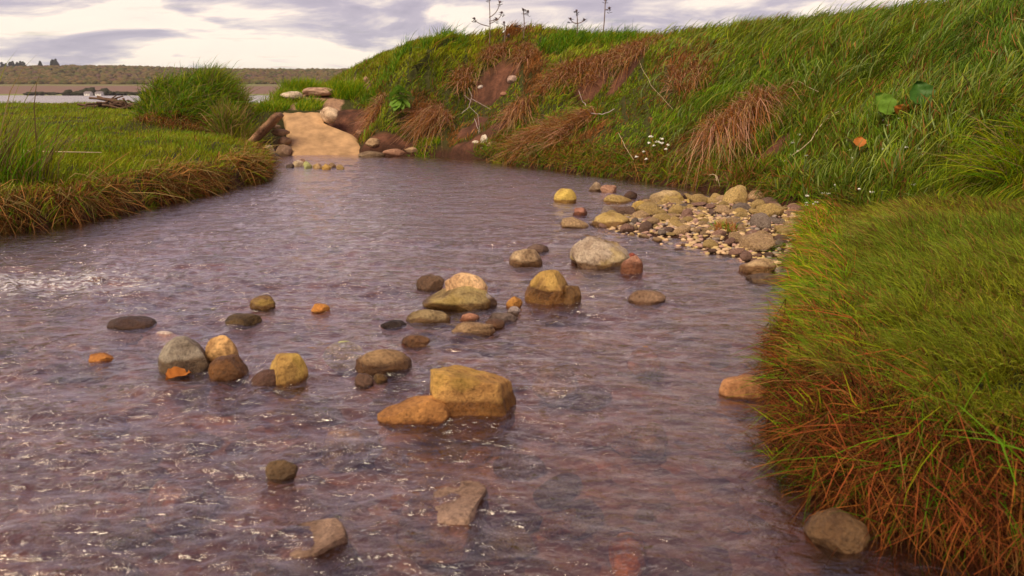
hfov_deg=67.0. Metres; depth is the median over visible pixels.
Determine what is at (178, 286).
bed stone
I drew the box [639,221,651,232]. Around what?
gravel stone
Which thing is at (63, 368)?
stone
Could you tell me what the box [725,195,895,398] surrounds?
grass clump
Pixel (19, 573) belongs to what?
bed stone
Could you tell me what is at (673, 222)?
gravel stone
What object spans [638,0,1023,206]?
tall bank grass
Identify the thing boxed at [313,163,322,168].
stone
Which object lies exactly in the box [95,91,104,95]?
house
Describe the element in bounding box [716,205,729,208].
gravel stone
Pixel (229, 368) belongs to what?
stone
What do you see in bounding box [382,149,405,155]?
stone
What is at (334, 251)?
bed stone
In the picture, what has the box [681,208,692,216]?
gravel stone
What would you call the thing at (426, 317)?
stone
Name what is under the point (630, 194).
stone
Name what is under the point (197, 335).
bed stone
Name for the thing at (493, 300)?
stone
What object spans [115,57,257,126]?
grass mound
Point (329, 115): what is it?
stone
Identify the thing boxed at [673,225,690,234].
gravel stone
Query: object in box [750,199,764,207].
gravel stone
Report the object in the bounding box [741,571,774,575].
bed stone
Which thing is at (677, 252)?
gravel stone
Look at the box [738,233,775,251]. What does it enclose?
gravel stone
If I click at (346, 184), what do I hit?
stream water
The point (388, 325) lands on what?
stone
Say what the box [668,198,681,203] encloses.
gravel stone
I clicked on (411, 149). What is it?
stone
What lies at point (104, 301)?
bed stone
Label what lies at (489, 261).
bed stone
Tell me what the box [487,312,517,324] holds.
stone
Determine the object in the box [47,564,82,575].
bed stone
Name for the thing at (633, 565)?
stone
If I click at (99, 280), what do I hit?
bed stone
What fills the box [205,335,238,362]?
stone
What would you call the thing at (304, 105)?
grass tuft
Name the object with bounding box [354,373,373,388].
stone
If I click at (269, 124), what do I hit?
stone beam
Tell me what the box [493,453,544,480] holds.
bed stone
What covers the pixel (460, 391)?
stone
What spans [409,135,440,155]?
grass tuft
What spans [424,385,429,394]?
bed stone
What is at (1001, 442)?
long grass
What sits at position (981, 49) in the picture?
bank grass
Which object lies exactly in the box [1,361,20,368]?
bed stone
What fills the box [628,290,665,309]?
stone
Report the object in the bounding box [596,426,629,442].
bed stone
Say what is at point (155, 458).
bed stone
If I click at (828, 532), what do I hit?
stone
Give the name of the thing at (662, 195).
stone
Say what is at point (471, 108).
root
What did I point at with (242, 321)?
stone
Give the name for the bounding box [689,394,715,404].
bed stone
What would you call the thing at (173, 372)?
dead leaf
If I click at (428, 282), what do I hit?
stone
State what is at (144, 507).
bed stone
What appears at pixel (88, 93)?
house
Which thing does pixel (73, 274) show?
bed stone
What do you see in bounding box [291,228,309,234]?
bed stone
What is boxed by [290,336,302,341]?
bed stone
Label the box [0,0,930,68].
sky
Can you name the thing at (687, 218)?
gravel stone
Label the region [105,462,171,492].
bed stone
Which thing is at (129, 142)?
bank grass
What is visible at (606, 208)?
gravel stone
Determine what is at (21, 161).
tall grass
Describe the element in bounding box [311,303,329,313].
stone
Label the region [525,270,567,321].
stone
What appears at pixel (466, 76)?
dead grass clump
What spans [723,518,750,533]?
bed stone
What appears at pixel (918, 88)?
dock plant
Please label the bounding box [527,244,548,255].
stone
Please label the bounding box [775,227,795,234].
gravel stone
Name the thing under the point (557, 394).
stone
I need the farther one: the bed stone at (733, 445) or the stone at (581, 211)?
the stone at (581, 211)
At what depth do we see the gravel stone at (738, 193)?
6.04 m
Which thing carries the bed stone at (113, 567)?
on the ground at (710, 509)
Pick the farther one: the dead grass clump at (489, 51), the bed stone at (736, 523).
the dead grass clump at (489, 51)
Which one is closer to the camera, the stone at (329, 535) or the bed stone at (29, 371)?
the stone at (329, 535)
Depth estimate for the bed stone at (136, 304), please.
3.65 m
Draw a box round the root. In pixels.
[462,88,487,128]
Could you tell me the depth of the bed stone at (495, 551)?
1.73 m
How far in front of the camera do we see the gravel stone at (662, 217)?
5.25 m
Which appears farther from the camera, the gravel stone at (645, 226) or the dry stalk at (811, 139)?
the dry stalk at (811, 139)
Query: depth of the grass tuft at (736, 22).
10.00 m
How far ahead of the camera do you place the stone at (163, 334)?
2.93 m
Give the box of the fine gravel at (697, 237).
[590,199,849,267]
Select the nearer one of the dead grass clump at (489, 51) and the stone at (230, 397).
the stone at (230, 397)
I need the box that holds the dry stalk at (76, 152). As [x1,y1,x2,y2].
[23,151,101,152]
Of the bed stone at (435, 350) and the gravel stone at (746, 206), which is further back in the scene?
the gravel stone at (746, 206)
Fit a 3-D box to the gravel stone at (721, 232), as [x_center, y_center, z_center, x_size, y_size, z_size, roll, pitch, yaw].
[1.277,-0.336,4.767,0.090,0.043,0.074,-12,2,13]
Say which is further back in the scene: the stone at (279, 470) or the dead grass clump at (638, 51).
the dead grass clump at (638, 51)
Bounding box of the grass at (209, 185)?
[0,141,289,249]
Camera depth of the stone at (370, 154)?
10.69 m
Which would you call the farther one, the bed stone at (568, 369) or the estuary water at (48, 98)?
the estuary water at (48, 98)
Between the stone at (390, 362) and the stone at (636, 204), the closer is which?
the stone at (390, 362)
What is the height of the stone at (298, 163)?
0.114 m
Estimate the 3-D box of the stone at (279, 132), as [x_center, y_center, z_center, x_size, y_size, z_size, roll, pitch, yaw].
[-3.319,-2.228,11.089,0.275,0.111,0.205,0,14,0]
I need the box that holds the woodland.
[0,64,347,83]
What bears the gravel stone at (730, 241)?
on the fine gravel at (697, 237)
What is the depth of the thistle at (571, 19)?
11.36 m
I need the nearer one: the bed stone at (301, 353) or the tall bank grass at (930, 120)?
the bed stone at (301, 353)
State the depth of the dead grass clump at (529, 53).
11.25 m
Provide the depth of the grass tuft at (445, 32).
11.95 m
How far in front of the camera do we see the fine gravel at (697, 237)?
4.92 m
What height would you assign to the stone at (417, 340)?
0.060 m
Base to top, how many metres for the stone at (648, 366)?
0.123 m
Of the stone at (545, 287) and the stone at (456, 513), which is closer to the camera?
the stone at (456, 513)
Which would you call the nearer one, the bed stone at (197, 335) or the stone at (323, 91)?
the bed stone at (197, 335)
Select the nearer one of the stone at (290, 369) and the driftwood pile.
the stone at (290, 369)
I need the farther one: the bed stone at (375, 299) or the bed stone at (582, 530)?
the bed stone at (375, 299)
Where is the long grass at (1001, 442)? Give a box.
[906,392,1023,485]
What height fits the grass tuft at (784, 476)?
0.312 m
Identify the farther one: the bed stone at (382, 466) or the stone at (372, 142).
the stone at (372, 142)
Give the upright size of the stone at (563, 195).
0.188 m
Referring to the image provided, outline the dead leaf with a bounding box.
[165,367,190,380]
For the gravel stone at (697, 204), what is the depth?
5.85 m
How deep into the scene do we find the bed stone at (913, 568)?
1.59 m
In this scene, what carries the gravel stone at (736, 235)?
on the ground at (710, 509)
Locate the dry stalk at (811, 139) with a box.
[784,111,838,161]
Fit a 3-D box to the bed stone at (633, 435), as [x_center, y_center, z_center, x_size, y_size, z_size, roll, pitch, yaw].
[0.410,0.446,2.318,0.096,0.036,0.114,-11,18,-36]
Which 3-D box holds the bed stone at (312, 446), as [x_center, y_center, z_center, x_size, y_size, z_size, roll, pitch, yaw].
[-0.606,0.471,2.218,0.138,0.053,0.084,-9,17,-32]
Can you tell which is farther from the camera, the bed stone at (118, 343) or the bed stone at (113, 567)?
the bed stone at (118, 343)
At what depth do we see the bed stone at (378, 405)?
2.49 m
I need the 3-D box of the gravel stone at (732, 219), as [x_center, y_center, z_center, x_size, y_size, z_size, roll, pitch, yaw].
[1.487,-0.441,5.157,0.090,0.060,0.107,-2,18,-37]
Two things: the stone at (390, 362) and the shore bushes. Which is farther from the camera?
the shore bushes
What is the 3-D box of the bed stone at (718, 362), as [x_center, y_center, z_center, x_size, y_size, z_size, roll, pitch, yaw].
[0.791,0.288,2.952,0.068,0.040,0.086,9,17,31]
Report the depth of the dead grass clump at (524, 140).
9.62 m
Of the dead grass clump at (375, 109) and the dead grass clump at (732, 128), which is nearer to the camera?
the dead grass clump at (732, 128)
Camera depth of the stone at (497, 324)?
3.02 m
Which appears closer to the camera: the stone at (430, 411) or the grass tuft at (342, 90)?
the stone at (430, 411)
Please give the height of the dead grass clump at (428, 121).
1.340 m
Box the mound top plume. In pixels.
[189,60,266,112]
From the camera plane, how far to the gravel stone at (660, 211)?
5.47 m
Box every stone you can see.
[0,280,15,288]
[0,345,26,358]
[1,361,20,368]
[10,571,26,575]
[20,368,39,374]
[35,340,113,378]
[47,376,64,381]
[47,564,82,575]
[70,272,89,278]
[77,556,139,575]
[87,277,106,284]
[88,353,115,363]
[92,297,122,309]
[94,415,127,438]
[104,526,157,550]
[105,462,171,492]
[106,316,156,333]
[106,341,125,350]
[111,332,142,344]
[125,302,155,313]
[137,499,146,519]
[138,331,177,361]
[142,451,160,463]
[145,471,217,535]
[149,539,171,558]
[158,336,209,384]
[168,281,192,291]
[183,325,210,340]
[186,431,220,454]
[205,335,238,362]
[207,383,236,415]
[208,354,249,388]
[225,313,261,329]
[225,442,240,454]
[249,295,275,312]
[251,369,275,391]
[251,518,359,575]
[265,459,297,483]
[270,353,307,398]
[271,129,289,135]
[274,422,298,439]
[276,144,291,155]
[278,136,291,144]
[278,441,323,463]
[280,91,302,99]
[286,163,293,167]
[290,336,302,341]
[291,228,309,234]
[293,160,303,165]
[297,403,341,426]
[298,351,312,357]
[302,87,333,95]
[303,161,311,167]
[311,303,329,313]
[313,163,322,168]
[320,107,338,123]
[321,427,370,471]
[322,164,330,169]
[322,341,363,372]
[325,247,341,252]
[336,165,344,169]
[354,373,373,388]
[355,349,411,381]
[357,429,379,443]
[358,151,384,156]
[358,442,382,468]
[363,296,382,305]
[365,138,379,146]
[369,398,398,417]
[374,373,387,384]
[374,446,406,473]
[377,395,449,434]
[381,320,406,330]
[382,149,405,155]
[383,286,398,294]
[383,381,426,402]
[393,480,488,566]
[401,334,429,350]
[404,147,416,152]
[406,309,450,329]
[416,274,444,293]
[417,332,438,344]
[422,286,490,320]
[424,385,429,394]
[425,349,441,355]
[430,365,516,443]
[440,443,471,463]
[444,272,487,290]
[451,322,495,339]
[460,313,479,321]
[463,444,491,466]
[468,442,504,455]
[474,526,535,561]
[483,251,502,262]
[484,293,496,314]
[485,319,504,329]
[487,287,496,295]
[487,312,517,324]
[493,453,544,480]
[495,301,507,312]
[502,513,542,533]
[506,296,522,308]
[507,75,516,82]
[507,306,519,315]
[508,374,528,390]
[509,249,542,272]
[517,314,545,325]
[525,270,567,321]
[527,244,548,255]
[532,368,577,404]
[533,366,574,380]
[533,473,581,508]
[539,508,577,541]
[550,501,568,508]
[552,499,602,519]
[554,188,576,210]
[559,217,588,232]
[563,285,580,315]
[570,236,629,279]
[570,517,601,537]
[572,392,605,410]
[573,207,586,219]
[577,385,611,402]
[578,313,588,319]
[589,182,600,195]
[592,212,629,228]
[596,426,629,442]
[599,223,607,229]
[600,185,615,195]
[600,205,614,213]
[601,194,631,204]
[608,531,647,575]
[609,438,642,457]
[614,206,635,214]
[620,223,633,232]
[620,255,642,284]
[624,191,636,198]
[627,346,663,377]
[628,239,638,244]
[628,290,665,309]
[630,427,643,437]
[631,200,643,210]
[631,210,648,217]
[631,217,638,223]
[633,508,652,523]
[634,422,667,459]
[635,202,660,214]
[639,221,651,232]
[647,217,659,224]
[649,190,683,202]
[652,237,661,242]
[653,209,666,214]
[654,213,670,221]
[658,229,665,235]
[664,227,674,231]
[666,232,674,235]
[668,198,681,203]
[668,204,682,213]
[668,220,680,225]
[669,216,679,220]
[671,265,682,269]
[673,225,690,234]
[673,248,685,254]
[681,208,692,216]
[682,216,692,221]
[689,194,707,203]
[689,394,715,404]
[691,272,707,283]
[692,202,706,206]
[693,228,700,232]
[697,221,706,225]
[703,239,718,248]
[705,203,715,208]
[707,198,718,202]
[708,248,716,253]
[710,193,719,197]
[710,358,728,367]
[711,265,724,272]
[712,230,726,235]
[713,218,727,225]
[714,207,732,214]
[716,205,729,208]
[718,201,728,204]
[719,374,769,404]
[722,185,747,203]
[723,237,735,245]
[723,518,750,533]
[725,435,754,452]
[727,217,740,222]
[729,232,741,241]
[729,248,744,255]
[732,203,750,209]
[734,212,746,216]
[735,208,747,212]
[737,224,744,230]
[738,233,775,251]
[739,258,776,274]
[740,251,751,260]
[740,369,759,375]
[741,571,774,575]
[745,229,758,233]
[745,273,786,285]
[745,361,757,368]
[747,190,764,199]
[748,208,759,214]
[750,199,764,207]
[750,212,770,228]
[756,230,768,233]
[759,203,783,215]
[762,197,778,203]
[763,252,773,256]
[771,218,784,223]
[774,225,785,230]
[774,234,787,239]
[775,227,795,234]
[775,239,783,246]
[785,220,798,228]
[786,205,803,214]
[787,573,819,575]
[804,507,869,563]
[898,551,954,575]
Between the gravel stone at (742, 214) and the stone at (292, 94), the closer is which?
the gravel stone at (742, 214)
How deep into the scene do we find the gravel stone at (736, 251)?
4.31 m
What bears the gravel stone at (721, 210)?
on the fine gravel at (697, 237)
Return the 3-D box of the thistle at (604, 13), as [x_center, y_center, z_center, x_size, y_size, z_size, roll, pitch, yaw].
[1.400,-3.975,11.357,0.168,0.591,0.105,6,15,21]
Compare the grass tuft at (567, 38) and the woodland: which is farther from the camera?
the woodland
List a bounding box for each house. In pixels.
[84,91,92,95]
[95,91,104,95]
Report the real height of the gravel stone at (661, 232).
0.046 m
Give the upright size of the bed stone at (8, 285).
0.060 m
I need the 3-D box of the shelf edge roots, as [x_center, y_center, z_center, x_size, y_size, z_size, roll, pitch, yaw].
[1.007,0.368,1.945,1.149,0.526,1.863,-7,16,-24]
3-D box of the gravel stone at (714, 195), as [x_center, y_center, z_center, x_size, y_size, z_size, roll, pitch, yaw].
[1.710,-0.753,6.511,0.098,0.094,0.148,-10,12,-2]
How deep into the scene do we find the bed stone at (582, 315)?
3.53 m
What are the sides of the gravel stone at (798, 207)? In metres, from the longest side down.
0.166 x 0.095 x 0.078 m
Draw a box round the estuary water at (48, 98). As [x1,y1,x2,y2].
[0,95,268,103]
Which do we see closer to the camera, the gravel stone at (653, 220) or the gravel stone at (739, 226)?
the gravel stone at (739, 226)
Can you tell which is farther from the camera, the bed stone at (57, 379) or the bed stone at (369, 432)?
the bed stone at (57, 379)
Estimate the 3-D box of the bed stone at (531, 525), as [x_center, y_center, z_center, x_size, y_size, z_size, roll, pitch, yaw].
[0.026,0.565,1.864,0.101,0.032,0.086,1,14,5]
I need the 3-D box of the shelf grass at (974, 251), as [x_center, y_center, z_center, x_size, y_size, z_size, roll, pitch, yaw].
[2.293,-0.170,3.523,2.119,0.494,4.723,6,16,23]
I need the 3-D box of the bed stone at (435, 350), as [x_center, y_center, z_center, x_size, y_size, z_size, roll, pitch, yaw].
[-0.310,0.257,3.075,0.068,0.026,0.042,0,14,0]
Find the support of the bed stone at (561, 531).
on the ground at (710, 509)
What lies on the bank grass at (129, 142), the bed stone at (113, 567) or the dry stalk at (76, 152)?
the dry stalk at (76, 152)
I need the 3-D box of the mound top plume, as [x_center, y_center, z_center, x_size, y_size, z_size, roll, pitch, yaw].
[-4.333,-3.107,11.885,1.284,0.835,1.069,0,14,0]
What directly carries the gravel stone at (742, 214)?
on the fine gravel at (697, 237)
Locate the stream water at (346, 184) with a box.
[0,150,1013,575]
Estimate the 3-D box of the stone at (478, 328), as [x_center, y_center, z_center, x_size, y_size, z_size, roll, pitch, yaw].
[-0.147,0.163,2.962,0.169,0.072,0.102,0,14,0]
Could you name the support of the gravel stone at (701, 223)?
on the fine gravel at (697, 237)
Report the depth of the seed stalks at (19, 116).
5.54 m
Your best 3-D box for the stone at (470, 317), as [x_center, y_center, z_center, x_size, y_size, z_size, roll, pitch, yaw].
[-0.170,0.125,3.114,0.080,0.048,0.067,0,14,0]
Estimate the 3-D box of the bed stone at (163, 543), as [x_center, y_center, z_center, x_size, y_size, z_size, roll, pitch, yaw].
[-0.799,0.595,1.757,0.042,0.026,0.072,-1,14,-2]
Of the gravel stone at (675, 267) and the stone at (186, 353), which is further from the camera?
the gravel stone at (675, 267)
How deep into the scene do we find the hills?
1189.75 m
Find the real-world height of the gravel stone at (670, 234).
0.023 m
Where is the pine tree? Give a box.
[53,59,58,65]
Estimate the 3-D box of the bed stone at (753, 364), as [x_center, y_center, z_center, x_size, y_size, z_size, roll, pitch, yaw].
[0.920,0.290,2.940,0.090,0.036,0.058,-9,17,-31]
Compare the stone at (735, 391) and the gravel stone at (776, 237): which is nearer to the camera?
the stone at (735, 391)
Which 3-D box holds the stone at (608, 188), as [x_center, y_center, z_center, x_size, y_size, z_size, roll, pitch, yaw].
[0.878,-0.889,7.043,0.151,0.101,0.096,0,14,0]
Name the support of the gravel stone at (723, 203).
on the ground at (710, 509)
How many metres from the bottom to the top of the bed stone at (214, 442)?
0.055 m
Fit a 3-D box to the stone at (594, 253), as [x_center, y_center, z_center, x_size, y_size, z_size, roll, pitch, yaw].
[0.471,-0.152,4.123,0.327,0.245,0.248,0,14,0]
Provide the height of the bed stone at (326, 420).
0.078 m
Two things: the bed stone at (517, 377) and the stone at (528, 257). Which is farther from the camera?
the stone at (528, 257)
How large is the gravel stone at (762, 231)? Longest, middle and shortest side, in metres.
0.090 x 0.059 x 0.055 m
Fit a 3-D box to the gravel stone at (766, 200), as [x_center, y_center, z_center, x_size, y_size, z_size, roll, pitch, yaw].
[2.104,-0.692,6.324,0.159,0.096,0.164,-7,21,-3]
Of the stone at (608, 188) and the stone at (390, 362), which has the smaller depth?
the stone at (390, 362)
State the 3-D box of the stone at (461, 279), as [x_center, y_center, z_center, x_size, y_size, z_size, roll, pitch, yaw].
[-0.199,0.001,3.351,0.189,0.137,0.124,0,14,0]
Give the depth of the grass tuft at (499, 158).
9.82 m
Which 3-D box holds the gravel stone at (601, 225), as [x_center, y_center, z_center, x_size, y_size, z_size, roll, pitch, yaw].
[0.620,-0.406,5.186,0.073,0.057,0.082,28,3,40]
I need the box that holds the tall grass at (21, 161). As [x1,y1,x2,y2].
[0,110,76,187]
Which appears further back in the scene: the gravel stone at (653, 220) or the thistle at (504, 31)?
the thistle at (504, 31)
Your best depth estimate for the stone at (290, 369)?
2.44 m
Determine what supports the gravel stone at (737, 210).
on the fine gravel at (697, 237)
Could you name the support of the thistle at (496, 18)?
on the ground at (710, 509)
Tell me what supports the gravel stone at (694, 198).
on the ground at (710, 509)
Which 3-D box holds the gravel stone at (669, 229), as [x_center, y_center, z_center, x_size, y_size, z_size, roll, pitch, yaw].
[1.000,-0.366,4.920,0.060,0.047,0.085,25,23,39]
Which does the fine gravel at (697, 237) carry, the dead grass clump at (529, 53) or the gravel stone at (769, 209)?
the gravel stone at (769, 209)
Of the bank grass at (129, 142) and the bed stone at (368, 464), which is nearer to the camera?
the bed stone at (368, 464)
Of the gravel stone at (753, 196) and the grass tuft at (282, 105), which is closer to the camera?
the gravel stone at (753, 196)
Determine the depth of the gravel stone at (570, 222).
5.18 m
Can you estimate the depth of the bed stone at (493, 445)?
2.22 m
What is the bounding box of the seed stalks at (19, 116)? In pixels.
[0,55,87,183]
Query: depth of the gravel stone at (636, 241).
4.76 m
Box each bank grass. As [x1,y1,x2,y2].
[0,58,368,247]
[339,0,1023,208]
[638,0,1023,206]
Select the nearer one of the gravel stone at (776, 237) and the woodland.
the gravel stone at (776, 237)
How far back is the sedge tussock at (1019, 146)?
4.83 m
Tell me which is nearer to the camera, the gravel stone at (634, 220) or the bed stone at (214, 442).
the bed stone at (214, 442)
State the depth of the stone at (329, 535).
1.57 m
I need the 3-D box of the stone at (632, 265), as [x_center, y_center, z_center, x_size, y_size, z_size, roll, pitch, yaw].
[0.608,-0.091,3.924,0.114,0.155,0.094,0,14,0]
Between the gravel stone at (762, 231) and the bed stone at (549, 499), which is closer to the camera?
the bed stone at (549, 499)
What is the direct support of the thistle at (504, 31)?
on the ground at (710, 509)
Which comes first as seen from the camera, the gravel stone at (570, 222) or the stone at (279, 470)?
the stone at (279, 470)
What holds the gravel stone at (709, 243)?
on the ground at (710, 509)
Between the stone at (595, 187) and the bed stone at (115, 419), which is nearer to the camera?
the bed stone at (115, 419)
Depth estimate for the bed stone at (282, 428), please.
2.34 m
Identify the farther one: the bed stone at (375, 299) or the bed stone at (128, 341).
the bed stone at (375, 299)
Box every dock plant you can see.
[384,85,413,114]
[844,136,866,150]
[874,81,935,117]
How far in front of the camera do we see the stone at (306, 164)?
9.14 m
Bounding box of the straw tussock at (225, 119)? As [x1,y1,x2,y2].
[191,91,279,148]
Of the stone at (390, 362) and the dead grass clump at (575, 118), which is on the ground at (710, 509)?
the dead grass clump at (575, 118)
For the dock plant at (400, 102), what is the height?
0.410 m
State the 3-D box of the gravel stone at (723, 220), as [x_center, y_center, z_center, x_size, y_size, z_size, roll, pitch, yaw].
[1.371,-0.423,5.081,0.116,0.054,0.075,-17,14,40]
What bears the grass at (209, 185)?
on the ground at (710, 509)
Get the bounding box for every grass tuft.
[254,96,294,113]
[271,84,302,103]
[274,75,325,93]
[291,93,326,110]
[321,75,375,100]
[359,30,418,107]
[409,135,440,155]
[413,24,479,52]
[487,141,515,162]
[533,22,609,55]
[588,23,642,46]
[706,219,741,231]
[718,14,755,29]
[747,378,833,496]
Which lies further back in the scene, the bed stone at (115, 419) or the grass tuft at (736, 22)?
the grass tuft at (736, 22)
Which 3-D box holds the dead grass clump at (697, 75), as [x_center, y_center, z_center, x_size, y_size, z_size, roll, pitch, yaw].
[2.003,-2.199,8.813,1.002,1.082,1.080,0,14,0]
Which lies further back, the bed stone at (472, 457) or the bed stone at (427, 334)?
the bed stone at (427, 334)
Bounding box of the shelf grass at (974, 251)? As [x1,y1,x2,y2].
[758,180,1023,447]
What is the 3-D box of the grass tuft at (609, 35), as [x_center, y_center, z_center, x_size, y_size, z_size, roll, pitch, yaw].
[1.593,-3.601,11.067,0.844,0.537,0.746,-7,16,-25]
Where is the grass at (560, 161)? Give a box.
[468,128,829,204]
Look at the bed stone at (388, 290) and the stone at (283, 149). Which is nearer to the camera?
the bed stone at (388, 290)
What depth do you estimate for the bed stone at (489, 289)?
3.95 m
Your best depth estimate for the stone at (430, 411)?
2.15 m
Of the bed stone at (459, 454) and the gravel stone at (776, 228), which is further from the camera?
the gravel stone at (776, 228)
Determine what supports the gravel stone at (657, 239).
in the stream water at (346, 184)
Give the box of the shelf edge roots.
[706,287,1023,575]
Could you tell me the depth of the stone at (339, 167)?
9.03 m
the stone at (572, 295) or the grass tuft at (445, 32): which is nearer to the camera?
the stone at (572, 295)
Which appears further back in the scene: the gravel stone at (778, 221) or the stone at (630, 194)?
the stone at (630, 194)
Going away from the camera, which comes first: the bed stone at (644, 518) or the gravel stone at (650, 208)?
the bed stone at (644, 518)
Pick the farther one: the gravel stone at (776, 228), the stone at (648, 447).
the gravel stone at (776, 228)
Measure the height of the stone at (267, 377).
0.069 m
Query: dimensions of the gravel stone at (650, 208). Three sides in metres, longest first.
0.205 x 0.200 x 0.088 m
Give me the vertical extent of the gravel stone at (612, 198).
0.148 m
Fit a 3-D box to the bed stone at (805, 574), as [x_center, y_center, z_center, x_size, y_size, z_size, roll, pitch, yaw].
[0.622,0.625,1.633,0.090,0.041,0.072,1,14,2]
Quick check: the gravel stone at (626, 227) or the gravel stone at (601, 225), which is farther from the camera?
the gravel stone at (601, 225)
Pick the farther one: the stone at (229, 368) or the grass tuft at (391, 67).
the grass tuft at (391, 67)
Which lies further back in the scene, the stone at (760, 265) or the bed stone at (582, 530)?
the stone at (760, 265)
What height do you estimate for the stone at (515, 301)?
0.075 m
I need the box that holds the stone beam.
[248,112,283,142]
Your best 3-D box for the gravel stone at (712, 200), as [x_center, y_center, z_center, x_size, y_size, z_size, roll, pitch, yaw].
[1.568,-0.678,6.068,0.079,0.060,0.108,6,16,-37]
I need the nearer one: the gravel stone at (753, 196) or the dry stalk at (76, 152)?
the dry stalk at (76, 152)
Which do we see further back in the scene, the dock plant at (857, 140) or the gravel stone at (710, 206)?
the dock plant at (857, 140)
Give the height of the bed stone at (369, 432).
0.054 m
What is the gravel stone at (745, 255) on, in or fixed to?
in the stream water at (346, 184)
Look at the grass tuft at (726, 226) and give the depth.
4.90 m
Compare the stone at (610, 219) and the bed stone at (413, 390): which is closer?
the bed stone at (413, 390)
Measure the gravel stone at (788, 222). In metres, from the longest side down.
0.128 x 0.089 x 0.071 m
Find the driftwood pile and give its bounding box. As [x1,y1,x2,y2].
[77,95,139,109]
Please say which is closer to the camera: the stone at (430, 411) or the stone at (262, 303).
the stone at (430, 411)
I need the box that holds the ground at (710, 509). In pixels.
[0,17,1023,575]
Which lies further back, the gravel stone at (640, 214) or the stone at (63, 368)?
the gravel stone at (640, 214)
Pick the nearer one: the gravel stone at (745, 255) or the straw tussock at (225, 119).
the gravel stone at (745, 255)
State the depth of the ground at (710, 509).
2.47 m
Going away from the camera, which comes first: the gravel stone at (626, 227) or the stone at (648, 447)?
the stone at (648, 447)
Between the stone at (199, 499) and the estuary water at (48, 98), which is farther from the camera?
the estuary water at (48, 98)
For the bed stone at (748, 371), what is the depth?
2.84 m
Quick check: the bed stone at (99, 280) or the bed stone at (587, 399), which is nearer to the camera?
the bed stone at (587, 399)
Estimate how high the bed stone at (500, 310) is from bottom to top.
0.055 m
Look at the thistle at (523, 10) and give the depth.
11.57 m
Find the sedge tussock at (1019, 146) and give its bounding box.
[907,89,1023,203]
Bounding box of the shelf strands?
[715,279,1023,569]
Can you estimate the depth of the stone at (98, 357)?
2.64 m
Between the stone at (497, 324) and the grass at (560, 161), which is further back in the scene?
the grass at (560, 161)
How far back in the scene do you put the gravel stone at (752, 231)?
4.78 m
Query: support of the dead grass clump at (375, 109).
on the ground at (710, 509)
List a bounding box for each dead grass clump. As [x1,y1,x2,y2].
[347,91,388,136]
[381,95,460,155]
[437,59,481,102]
[473,40,516,85]
[485,87,542,142]
[488,114,560,164]
[502,39,548,75]
[520,99,599,167]
[527,61,574,98]
[548,35,649,94]
[599,32,667,86]
[651,50,723,116]
[666,76,809,190]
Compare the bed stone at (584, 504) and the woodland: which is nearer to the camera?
the bed stone at (584, 504)
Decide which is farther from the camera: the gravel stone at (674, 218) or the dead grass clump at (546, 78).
the dead grass clump at (546, 78)
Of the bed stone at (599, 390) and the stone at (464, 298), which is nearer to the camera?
the bed stone at (599, 390)
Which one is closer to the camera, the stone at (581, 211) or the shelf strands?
the shelf strands
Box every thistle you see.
[472,0,505,43]
[503,21,510,41]
[514,7,529,39]
[569,9,585,35]
[602,0,611,34]
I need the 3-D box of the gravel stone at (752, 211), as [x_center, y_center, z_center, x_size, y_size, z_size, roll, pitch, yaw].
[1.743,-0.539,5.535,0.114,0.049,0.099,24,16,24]
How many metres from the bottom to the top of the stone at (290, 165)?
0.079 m
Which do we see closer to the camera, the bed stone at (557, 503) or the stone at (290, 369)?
the bed stone at (557, 503)
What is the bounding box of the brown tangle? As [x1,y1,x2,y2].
[128,97,244,133]
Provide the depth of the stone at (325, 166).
8.96 m
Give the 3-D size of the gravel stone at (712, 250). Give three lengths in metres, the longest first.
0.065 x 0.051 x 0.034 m
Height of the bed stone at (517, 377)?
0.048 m
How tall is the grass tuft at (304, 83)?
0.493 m
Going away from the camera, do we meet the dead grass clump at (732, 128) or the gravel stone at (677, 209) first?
the gravel stone at (677, 209)
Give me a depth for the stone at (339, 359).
2.79 m
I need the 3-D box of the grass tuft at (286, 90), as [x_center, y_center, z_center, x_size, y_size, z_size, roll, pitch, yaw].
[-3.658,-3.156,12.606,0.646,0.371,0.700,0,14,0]
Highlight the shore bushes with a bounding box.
[22,87,147,95]
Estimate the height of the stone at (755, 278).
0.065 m
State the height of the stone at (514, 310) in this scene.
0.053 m
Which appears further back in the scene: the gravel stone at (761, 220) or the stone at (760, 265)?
the gravel stone at (761, 220)
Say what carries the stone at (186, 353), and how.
in the stream water at (346, 184)
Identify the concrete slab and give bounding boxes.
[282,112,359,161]
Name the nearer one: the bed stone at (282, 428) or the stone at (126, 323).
the bed stone at (282, 428)
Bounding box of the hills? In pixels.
[0,72,280,94]
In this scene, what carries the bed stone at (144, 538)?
on the ground at (710, 509)
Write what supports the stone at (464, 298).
in the stream water at (346, 184)
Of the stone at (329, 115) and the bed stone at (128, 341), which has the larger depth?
the stone at (329, 115)
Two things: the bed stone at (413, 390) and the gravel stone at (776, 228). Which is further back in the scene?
the gravel stone at (776, 228)

